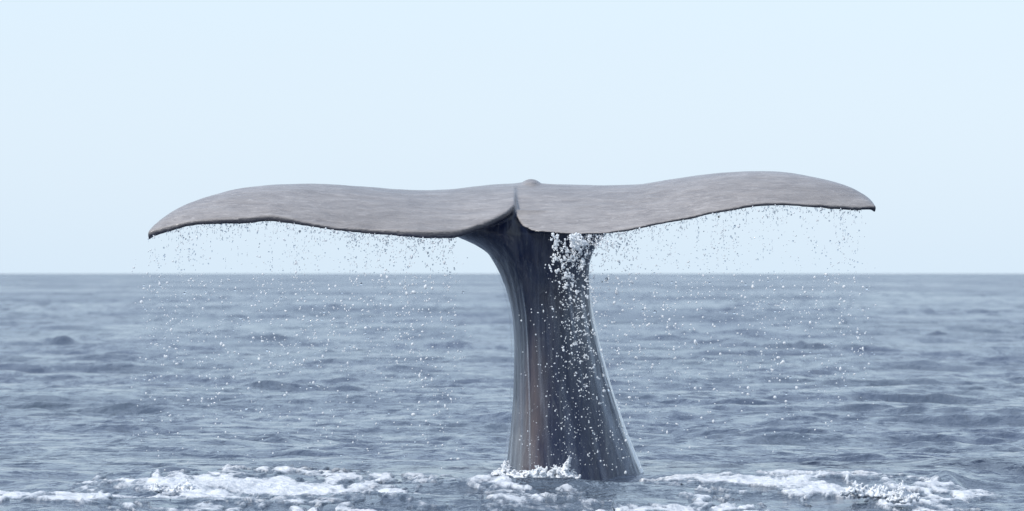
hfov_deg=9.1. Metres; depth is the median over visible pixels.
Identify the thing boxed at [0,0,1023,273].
sky
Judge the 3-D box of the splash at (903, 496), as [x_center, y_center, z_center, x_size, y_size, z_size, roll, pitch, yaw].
[2.201,1.333,36.396,0.181,0.138,0.195,0,0,-37]
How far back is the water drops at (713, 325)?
40.00 m
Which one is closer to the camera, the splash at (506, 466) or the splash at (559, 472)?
the splash at (559, 472)
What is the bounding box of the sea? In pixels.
[0,274,1023,510]
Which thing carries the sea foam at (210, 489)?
on the sea
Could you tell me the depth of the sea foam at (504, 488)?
36.49 m
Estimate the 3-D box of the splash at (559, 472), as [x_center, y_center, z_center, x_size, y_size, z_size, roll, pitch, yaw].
[0.173,1.325,40.049,0.511,0.174,0.243,0,0,0]
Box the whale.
[148,171,875,479]
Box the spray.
[519,232,651,469]
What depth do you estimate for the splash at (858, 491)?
36.86 m
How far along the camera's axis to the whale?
40.36 m
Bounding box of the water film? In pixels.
[584,279,643,473]
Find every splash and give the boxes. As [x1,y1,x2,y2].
[149,476,193,492]
[491,460,517,475]
[499,455,580,478]
[839,480,888,498]
[885,480,919,503]
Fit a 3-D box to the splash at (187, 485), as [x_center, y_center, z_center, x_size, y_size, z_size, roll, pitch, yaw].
[-1.948,1.327,36.884,0.340,0.143,0.227,0,0,0]
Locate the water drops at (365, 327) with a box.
[131,221,470,472]
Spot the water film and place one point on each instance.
(631, 447)
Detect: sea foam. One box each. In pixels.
[0,464,455,510]
[448,474,613,510]
[613,469,1002,510]
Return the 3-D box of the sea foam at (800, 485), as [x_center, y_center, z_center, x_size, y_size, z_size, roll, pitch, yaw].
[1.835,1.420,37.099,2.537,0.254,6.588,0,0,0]
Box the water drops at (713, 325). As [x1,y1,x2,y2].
[579,204,875,473]
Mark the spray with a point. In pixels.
(577, 243)

